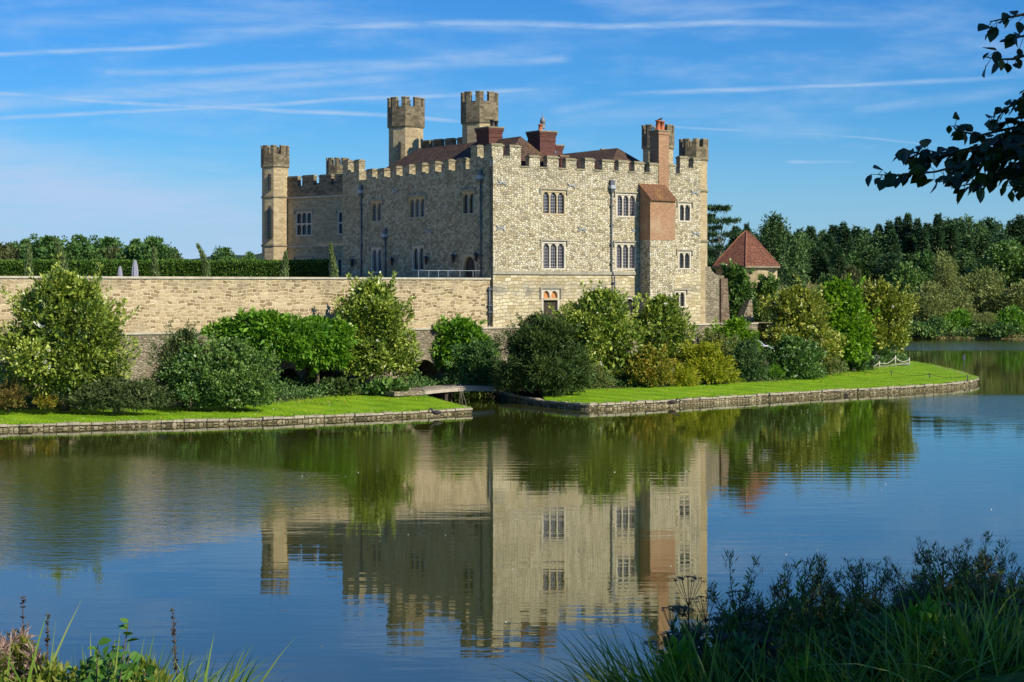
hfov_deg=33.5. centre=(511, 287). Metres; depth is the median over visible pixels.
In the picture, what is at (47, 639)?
seed spike
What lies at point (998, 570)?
tall weed
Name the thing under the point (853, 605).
tall weed
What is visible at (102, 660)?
alder sapling
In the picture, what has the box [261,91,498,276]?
castle
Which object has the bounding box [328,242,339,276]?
young cypress
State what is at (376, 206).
window
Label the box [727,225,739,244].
conifer
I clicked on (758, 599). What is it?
tall weed
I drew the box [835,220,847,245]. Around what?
conifer
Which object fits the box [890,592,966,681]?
undergrowth
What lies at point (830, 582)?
tall weed
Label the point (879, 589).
tall weed
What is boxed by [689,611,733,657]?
umbel weed
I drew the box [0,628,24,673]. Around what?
willowherb
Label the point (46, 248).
oak tree
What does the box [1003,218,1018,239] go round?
conifer
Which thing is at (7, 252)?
oak tree
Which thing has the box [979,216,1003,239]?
conifer
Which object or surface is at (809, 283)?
meadow scrub
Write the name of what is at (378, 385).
hosta clump
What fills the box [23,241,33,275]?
young cypress
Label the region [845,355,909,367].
rope fence
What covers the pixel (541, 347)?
yew tree
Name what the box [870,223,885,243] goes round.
conifer
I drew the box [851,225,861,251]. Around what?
conifer
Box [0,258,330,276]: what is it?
hedge
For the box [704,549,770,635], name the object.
tall weed
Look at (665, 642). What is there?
undergrowth
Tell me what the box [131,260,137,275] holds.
closed parasol
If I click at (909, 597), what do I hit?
umbel weed
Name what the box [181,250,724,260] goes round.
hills
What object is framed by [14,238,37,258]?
oak tree
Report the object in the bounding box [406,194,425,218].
window
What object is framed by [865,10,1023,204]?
beech tree
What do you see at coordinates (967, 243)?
conifer
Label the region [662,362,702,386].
bush
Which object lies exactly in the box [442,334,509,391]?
dark shrub
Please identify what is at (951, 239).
conifer
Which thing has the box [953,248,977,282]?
conifer
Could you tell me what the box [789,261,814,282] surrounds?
conifer
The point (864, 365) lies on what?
dark shrub
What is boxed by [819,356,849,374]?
flowering shrub
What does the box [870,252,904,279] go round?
conifer
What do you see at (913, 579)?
tall weed
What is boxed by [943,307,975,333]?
bush
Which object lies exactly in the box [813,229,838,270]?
conifer
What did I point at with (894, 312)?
magnolia tree
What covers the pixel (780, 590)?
tall weed
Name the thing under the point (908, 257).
conifer
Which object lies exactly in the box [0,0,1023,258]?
sky
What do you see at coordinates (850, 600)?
tall weed
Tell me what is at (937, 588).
tall weed
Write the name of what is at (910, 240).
conifer
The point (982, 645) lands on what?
pale blades
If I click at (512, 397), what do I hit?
creek edging
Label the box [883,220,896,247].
conifer
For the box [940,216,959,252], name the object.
conifer
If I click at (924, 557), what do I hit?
tall weed
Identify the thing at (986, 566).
tall weed
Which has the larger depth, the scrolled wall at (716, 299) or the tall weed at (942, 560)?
the scrolled wall at (716, 299)
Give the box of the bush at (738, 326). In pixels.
[702,315,762,354]
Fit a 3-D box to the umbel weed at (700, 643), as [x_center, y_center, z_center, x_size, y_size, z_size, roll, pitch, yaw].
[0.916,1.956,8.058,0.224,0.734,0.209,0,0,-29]
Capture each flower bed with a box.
[0,381,451,409]
[495,353,901,390]
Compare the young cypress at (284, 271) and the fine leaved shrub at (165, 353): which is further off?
the young cypress at (284, 271)
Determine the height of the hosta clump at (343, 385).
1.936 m
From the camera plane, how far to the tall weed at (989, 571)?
9.74 m
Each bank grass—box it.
[483,589,786,681]
[561,583,1019,681]
[818,559,1023,681]
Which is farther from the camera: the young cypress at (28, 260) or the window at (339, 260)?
the window at (339, 260)
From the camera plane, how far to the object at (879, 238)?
442.91 m
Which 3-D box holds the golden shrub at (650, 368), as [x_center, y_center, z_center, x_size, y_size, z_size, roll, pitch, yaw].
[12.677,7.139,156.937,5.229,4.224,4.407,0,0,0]
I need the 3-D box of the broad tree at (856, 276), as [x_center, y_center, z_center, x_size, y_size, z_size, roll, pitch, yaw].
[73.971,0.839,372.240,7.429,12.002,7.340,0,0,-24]
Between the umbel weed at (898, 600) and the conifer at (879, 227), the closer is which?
the umbel weed at (898, 600)
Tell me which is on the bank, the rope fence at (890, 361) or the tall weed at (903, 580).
the tall weed at (903, 580)
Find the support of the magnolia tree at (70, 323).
on the lawn at (206, 412)
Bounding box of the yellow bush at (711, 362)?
[673,338,744,384]
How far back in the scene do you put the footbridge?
147.51 m
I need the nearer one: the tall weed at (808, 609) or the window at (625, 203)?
the tall weed at (808, 609)
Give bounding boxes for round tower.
[712,230,779,343]
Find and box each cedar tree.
[707,204,744,264]
[707,212,724,269]
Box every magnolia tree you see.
[0,252,143,410]
[331,270,424,385]
[548,277,660,381]
[630,291,698,368]
[856,274,920,369]
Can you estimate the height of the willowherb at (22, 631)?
0.778 m
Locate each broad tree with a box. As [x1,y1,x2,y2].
[816,272,834,289]
[839,264,866,293]
[884,261,928,309]
[964,239,1023,294]
[1014,261,1023,290]
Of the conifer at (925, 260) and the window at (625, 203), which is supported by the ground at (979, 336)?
the conifer at (925, 260)
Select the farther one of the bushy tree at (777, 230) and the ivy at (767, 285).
the bushy tree at (777, 230)
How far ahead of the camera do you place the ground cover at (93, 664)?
7.94 m
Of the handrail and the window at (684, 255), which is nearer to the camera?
the handrail
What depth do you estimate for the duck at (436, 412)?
130.37 m
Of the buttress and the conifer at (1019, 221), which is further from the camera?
the conifer at (1019, 221)
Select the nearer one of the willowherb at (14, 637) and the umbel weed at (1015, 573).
the willowherb at (14, 637)
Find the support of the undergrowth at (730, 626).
on the bank
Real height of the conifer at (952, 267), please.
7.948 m
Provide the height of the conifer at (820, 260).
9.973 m
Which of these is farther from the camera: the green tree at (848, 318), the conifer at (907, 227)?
the conifer at (907, 227)
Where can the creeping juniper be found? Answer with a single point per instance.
(129, 393)
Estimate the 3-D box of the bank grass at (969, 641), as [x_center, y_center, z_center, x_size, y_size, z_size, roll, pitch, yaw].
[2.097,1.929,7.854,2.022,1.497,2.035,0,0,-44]
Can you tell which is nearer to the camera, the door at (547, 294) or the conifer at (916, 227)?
the door at (547, 294)
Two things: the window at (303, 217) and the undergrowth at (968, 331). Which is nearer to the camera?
the window at (303, 217)
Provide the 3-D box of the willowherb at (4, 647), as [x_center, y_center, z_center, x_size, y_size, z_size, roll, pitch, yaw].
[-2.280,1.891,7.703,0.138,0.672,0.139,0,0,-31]
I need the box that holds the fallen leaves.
[37,365,950,418]
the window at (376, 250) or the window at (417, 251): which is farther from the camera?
the window at (376, 250)
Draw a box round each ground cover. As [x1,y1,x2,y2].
[0,633,39,681]
[25,651,78,681]
[77,645,152,681]
[129,654,183,681]
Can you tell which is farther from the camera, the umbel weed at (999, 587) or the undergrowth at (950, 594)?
the undergrowth at (950, 594)
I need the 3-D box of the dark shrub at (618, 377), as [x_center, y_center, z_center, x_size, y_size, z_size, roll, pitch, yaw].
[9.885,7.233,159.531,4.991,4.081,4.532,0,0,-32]
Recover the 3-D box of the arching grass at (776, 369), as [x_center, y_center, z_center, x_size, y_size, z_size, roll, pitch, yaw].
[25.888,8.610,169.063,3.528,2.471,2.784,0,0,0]
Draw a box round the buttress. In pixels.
[737,299,752,321]
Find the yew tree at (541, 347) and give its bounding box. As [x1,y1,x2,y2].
[487,307,599,396]
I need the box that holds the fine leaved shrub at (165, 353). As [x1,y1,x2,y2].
[143,319,217,407]
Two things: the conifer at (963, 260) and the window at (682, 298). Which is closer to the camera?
the window at (682, 298)
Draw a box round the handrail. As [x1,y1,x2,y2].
[418,270,467,277]
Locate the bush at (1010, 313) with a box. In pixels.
[995,305,1023,332]
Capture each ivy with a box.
[277,366,342,386]
[451,371,494,395]
[719,258,761,319]
[752,271,779,325]
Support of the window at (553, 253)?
in the castle at (533, 223)
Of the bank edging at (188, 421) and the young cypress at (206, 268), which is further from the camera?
the young cypress at (206, 268)
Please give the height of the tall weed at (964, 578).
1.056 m
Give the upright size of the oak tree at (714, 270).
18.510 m
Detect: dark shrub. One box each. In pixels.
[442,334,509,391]
[606,352,632,383]
[844,353,874,370]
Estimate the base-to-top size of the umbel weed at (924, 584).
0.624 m
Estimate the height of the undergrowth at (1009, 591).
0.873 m
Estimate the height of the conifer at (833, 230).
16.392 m
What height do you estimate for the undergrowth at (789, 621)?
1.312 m
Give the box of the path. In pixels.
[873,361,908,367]
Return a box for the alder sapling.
[65,618,156,681]
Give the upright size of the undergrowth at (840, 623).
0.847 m
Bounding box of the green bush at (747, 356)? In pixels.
[726,335,772,380]
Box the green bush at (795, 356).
[760,331,829,378]
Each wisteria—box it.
[199,305,336,375]
[280,312,361,390]
[429,313,500,376]
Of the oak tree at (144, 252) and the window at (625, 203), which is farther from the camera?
the oak tree at (144, 252)
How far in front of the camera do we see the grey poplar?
370.97 m
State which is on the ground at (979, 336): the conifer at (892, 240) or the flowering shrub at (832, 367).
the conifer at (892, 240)
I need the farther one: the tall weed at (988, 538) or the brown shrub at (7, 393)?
the brown shrub at (7, 393)
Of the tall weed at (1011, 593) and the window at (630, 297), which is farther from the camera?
the window at (630, 297)
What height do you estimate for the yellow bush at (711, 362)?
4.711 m
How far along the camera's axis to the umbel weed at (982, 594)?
8.42 m
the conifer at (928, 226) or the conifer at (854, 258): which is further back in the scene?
the conifer at (928, 226)
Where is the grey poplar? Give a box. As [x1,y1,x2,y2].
[930,246,960,297]
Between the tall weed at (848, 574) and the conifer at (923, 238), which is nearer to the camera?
the tall weed at (848, 574)
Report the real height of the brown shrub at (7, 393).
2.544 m
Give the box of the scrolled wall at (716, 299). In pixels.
[705,267,729,322]
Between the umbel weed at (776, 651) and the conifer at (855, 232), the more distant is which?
the conifer at (855, 232)
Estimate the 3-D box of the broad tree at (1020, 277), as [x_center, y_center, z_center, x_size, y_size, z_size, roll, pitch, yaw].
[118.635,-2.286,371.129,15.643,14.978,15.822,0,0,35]
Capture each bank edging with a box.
[0,408,471,430]
[545,362,978,409]
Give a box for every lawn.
[0,394,465,424]
[541,362,976,402]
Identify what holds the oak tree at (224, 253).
on the ground at (979, 336)
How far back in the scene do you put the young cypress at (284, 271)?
164.85 m
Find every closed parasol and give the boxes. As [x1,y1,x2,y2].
[117,266,122,275]
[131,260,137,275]
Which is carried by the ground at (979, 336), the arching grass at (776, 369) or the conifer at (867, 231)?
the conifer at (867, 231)
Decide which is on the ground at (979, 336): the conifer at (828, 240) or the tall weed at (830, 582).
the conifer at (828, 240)
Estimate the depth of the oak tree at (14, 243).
429.93 m
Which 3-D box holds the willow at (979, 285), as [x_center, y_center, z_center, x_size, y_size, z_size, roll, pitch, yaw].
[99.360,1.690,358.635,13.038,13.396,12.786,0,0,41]
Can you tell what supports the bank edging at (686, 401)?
in the water
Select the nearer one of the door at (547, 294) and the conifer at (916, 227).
the door at (547, 294)
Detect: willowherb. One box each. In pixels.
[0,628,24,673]
[0,633,21,680]
[13,620,38,665]
[18,641,45,678]
[21,648,45,675]
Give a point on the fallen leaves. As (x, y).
(549, 396)
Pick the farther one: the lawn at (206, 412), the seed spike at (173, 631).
the lawn at (206, 412)
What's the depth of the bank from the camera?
7.00 m
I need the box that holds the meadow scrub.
[780,278,1020,321]
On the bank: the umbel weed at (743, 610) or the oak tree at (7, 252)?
the umbel weed at (743, 610)
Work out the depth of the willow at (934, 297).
343.07 m
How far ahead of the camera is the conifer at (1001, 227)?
480.57 m
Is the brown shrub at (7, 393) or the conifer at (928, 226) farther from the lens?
the conifer at (928, 226)
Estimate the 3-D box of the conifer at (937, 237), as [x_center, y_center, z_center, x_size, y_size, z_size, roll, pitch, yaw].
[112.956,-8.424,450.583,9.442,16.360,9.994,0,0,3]
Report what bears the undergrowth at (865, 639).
on the bank
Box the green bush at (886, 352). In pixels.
[875,348,898,362]
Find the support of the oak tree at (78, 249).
on the ground at (979, 336)
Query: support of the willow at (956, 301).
on the ground at (979, 336)
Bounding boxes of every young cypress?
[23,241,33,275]
[53,237,68,270]
[150,246,159,275]
[196,243,211,276]
[279,250,289,276]
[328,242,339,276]
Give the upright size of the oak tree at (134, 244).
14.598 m
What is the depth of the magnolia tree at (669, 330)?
162.81 m
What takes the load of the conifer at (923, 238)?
on the ground at (979, 336)
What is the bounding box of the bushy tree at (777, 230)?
[755,211,791,291]
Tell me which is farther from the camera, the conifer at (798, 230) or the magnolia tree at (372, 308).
the conifer at (798, 230)
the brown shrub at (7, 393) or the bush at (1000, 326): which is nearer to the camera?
the brown shrub at (7, 393)
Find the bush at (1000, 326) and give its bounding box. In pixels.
[985,322,1019,335]
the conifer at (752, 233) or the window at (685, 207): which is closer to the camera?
the window at (685, 207)
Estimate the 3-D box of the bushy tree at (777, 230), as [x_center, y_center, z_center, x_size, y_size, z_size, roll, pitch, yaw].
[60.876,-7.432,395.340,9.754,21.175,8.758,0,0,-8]
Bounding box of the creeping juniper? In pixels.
[57,373,179,412]
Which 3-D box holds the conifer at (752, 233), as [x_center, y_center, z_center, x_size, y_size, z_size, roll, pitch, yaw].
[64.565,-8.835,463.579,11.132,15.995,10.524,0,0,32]
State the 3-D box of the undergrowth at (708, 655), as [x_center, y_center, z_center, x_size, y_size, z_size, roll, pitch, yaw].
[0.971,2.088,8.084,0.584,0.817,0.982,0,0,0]
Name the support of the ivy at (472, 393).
attached to the revetment wall at (425, 337)
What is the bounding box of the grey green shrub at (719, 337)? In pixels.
[697,327,739,361]
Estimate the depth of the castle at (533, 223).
168.61 m
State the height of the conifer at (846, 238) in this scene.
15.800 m
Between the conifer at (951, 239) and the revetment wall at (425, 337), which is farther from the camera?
the conifer at (951, 239)
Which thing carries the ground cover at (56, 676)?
on the bank
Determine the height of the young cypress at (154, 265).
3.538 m
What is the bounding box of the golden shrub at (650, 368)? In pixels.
[622,342,675,386]
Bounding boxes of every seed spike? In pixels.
[20,596,25,632]
[44,613,50,665]
[170,608,178,681]
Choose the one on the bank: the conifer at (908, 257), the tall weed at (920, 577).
the tall weed at (920, 577)
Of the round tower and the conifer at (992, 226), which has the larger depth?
the conifer at (992, 226)
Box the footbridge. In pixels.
[377,385,494,400]
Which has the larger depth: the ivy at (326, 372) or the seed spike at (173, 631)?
the ivy at (326, 372)
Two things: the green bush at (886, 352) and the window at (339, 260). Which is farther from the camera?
the window at (339, 260)
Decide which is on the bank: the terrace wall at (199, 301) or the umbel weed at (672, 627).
the umbel weed at (672, 627)
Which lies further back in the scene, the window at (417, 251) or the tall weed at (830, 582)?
the window at (417, 251)
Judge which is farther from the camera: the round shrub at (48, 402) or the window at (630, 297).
the window at (630, 297)
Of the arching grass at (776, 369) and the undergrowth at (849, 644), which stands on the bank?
the undergrowth at (849, 644)
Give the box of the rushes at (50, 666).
[0,604,201,681]
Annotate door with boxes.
[462,254,476,277]
[540,287,561,319]
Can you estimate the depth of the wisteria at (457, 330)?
155.55 m
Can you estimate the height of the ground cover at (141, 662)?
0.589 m
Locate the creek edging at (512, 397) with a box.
[494,391,544,406]
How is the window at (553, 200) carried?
in the castle at (533, 223)
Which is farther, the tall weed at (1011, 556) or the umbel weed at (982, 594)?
the tall weed at (1011, 556)
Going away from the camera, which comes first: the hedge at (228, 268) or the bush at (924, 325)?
the hedge at (228, 268)
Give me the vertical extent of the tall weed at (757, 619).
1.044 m
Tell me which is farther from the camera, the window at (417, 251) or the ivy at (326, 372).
the window at (417, 251)
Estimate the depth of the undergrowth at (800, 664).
7.58 m
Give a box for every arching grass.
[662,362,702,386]
[761,362,788,378]
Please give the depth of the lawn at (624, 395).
160.39 m
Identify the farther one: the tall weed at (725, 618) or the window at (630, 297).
the window at (630, 297)
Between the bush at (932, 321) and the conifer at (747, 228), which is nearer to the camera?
the bush at (932, 321)
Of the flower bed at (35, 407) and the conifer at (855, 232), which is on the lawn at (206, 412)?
the flower bed at (35, 407)
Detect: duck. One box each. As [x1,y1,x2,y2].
[429,408,441,414]
[668,398,678,403]
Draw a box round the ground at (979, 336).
[778,278,1023,338]
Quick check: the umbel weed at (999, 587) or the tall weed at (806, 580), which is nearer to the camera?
the umbel weed at (999, 587)
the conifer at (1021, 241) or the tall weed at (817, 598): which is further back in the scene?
the conifer at (1021, 241)
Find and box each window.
[293,209,312,235]
[293,256,312,262]
[335,209,341,234]
[335,256,341,276]
[368,199,382,221]
[368,245,382,272]
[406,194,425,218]
[409,243,424,270]
[459,189,475,214]
[540,188,567,214]
[540,239,567,269]
[613,241,638,269]
[614,191,638,217]
[620,295,638,312]
[675,289,687,307]
[676,249,693,269]
[677,201,693,221]
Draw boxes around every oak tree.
[0,241,21,259]
[7,241,17,250]
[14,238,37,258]
[19,233,71,262]
[54,234,105,259]
[86,234,133,262]
[100,244,122,262]
[113,238,142,259]
[133,235,182,262]
[208,245,238,262]
[242,251,255,262]
[708,250,722,273]
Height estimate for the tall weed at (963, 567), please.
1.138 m
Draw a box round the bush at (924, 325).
[907,321,931,336]
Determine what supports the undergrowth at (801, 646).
on the bank
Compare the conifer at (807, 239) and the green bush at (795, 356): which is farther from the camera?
the conifer at (807, 239)
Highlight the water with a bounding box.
[0,338,1023,681]
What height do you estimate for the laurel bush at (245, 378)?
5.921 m
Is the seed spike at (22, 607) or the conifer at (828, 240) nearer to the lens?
the seed spike at (22, 607)
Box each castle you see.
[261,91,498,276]
[342,113,708,326]
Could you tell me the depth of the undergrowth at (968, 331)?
330.01 m
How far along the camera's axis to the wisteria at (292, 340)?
137.39 m
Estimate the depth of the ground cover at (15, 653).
7.75 m
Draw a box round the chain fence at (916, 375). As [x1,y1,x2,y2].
[854,368,967,381]
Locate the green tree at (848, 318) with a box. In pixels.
[819,273,879,371]
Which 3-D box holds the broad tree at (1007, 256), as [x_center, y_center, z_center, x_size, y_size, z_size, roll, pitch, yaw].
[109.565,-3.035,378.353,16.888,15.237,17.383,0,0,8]
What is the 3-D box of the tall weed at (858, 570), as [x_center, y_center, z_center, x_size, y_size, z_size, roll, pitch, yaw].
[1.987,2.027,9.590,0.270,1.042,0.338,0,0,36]
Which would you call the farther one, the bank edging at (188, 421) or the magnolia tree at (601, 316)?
the magnolia tree at (601, 316)
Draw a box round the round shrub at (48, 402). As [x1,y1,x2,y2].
[32,390,59,412]
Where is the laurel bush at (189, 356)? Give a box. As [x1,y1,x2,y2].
[154,335,233,409]
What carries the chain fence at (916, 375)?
on the lawn at (624, 395)
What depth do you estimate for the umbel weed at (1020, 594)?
8.29 m
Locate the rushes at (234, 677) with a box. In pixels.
[108,637,294,681]
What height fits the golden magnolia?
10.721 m
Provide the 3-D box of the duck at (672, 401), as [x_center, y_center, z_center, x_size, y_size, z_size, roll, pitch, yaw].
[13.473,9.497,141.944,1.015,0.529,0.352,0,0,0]
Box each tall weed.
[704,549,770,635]
[719,598,736,650]
[732,582,787,658]
[738,596,791,658]
[747,598,770,679]
[757,561,792,656]
[770,551,837,628]
[777,554,829,634]
[785,597,846,662]
[805,575,854,646]
[807,573,842,616]
[809,555,868,614]
[825,596,871,657]
[827,585,876,655]
[829,557,869,619]
[845,555,893,615]
[845,556,889,613]
[860,589,909,626]
[863,585,905,620]
[879,562,922,604]
[885,571,915,614]
[886,559,936,610]
[908,566,953,611]
[911,536,961,597]
[914,573,946,600]
[917,538,973,597]
[918,541,970,584]
[943,589,982,623]
[946,545,1001,586]
[951,545,973,590]
[952,530,1014,591]
[965,556,1012,619]
[966,567,1008,617]
[968,552,1022,611]
[971,553,1005,613]
[977,582,1019,623]
[991,552,1023,612]
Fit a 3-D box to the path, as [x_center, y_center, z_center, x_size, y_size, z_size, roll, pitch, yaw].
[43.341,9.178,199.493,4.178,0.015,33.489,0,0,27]
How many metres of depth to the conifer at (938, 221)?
475.36 m
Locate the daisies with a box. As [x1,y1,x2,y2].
[12,365,953,420]
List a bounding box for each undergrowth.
[651,634,701,681]
[654,615,710,661]
[689,640,734,681]
[708,599,768,655]
[717,629,778,681]
[760,581,830,648]
[763,625,851,681]
[770,646,836,681]
[821,592,887,664]
[835,616,919,680]
[840,608,914,681]
[884,587,939,623]
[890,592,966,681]
[900,319,1023,338]
[931,568,994,626]
[950,617,1023,674]
[992,577,1023,626]
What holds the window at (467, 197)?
in the castle at (533, 223)
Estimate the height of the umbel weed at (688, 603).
1.054 m
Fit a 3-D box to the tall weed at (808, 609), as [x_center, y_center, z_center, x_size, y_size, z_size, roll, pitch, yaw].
[1.558,2.072,8.696,0.323,0.994,0.258,0,0,8]
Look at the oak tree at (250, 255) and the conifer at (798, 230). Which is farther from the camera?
the conifer at (798, 230)
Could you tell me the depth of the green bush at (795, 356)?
169.73 m
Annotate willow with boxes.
[906,280,954,322]
[936,286,977,318]
[950,264,1010,319]
[989,278,1023,313]
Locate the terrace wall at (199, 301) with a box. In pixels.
[0,276,491,333]
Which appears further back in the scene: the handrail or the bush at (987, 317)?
the bush at (987, 317)
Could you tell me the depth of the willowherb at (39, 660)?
7.69 m
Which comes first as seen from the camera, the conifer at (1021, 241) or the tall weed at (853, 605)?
the tall weed at (853, 605)
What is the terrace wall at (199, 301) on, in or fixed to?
on the revetment wall at (425, 337)
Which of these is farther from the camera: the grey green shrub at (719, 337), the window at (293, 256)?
the window at (293, 256)
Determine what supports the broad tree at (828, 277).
on the ground at (979, 336)
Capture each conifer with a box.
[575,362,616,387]
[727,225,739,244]
[730,227,761,242]
[743,222,750,232]
[778,231,812,295]
[789,230,818,279]
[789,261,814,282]
[792,227,805,242]
[805,225,816,258]
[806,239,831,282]
[806,248,831,283]
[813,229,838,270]
[815,233,837,280]
[827,244,848,279]
[828,224,838,245]
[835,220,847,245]
[837,251,872,280]
[838,227,856,256]
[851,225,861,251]
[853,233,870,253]
[859,245,885,282]
[860,227,872,242]
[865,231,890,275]
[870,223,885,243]
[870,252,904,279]
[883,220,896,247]
[883,230,902,276]
[893,215,902,250]
[898,212,912,251]
[898,253,918,268]
[901,234,917,259]
[911,217,922,239]
[911,225,931,254]
[914,249,937,281]
[919,222,934,253]
[929,226,951,257]
[932,212,944,234]
[939,223,961,263]
[939,255,959,282]
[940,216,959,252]
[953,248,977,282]
[955,235,978,275]
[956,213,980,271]
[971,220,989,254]
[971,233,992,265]
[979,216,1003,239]
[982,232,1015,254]
[991,221,1007,235]
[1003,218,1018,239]
[1009,236,1023,245]
[1014,213,1023,239]
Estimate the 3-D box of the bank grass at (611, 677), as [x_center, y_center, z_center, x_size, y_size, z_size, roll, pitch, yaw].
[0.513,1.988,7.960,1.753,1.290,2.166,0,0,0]
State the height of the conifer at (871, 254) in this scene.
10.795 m
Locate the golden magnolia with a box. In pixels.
[756,273,848,368]
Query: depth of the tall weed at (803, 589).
9.12 m
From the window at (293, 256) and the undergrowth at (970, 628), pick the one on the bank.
the undergrowth at (970, 628)
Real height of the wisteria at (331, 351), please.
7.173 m
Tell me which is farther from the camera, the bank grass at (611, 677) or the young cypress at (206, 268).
the young cypress at (206, 268)
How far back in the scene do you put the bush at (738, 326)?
172.23 m
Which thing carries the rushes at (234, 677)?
on the bank
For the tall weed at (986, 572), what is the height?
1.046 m
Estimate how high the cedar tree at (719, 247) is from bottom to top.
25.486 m
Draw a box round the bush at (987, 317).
[970,311,1001,335]
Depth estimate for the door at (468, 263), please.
163.75 m
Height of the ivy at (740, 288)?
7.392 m
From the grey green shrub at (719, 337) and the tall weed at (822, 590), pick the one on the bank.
the tall weed at (822, 590)
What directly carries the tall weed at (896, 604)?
on the bank
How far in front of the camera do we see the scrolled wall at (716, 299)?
176.60 m
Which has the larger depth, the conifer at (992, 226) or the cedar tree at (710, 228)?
the conifer at (992, 226)
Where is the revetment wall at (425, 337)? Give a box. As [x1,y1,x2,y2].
[0,322,757,396]
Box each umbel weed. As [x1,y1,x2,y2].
[643,605,701,667]
[660,575,726,666]
[663,595,719,653]
[687,625,731,675]
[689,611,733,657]
[704,590,770,651]
[762,637,804,680]
[869,599,906,619]
[895,584,918,619]
[910,582,949,607]
[950,583,1000,622]
[985,574,1023,623]
[995,584,1023,624]
[1002,572,1023,625]
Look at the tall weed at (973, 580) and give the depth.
9.08 m
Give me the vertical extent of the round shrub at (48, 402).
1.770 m
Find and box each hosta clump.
[309,375,361,395]
[362,376,412,394]
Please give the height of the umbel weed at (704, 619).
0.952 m
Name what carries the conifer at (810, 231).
on the ground at (979, 336)
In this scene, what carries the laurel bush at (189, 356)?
on the lawn at (206, 412)
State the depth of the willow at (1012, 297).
350.70 m
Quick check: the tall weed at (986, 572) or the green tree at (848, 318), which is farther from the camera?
the green tree at (848, 318)
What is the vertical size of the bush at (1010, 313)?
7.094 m
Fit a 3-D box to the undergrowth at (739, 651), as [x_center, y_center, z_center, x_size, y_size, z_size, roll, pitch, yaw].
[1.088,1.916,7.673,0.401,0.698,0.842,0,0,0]
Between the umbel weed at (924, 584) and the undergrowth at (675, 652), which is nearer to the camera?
the undergrowth at (675, 652)
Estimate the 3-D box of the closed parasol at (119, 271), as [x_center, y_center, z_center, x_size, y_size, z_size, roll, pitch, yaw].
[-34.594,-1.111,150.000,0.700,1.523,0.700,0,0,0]
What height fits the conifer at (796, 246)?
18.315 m
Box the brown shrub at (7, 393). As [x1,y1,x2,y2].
[0,379,32,412]
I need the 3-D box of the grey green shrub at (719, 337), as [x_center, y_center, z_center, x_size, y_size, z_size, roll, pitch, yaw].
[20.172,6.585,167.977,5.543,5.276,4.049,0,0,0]
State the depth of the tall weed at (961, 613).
8.90 m
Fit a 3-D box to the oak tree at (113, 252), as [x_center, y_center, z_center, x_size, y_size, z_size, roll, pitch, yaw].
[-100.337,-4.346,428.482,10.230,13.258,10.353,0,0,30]
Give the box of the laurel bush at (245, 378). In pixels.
[174,331,283,408]
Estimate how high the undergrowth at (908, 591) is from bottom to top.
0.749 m
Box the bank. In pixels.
[958,671,1023,681]
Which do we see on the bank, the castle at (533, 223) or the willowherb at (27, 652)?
the willowherb at (27, 652)
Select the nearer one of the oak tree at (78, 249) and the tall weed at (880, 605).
the tall weed at (880, 605)
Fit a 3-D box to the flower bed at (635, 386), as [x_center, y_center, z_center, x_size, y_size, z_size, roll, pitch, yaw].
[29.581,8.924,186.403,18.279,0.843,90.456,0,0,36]
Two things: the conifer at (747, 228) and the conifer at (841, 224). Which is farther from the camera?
the conifer at (841, 224)
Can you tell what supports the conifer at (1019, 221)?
on the ground at (979, 336)
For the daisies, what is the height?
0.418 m
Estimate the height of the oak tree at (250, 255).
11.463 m
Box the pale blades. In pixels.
[571,551,1023,681]
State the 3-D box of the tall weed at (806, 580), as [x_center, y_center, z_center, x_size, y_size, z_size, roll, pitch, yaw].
[1.599,2.158,9.506,0.401,1.327,0.320,0,0,4]
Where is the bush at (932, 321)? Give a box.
[926,315,948,336]

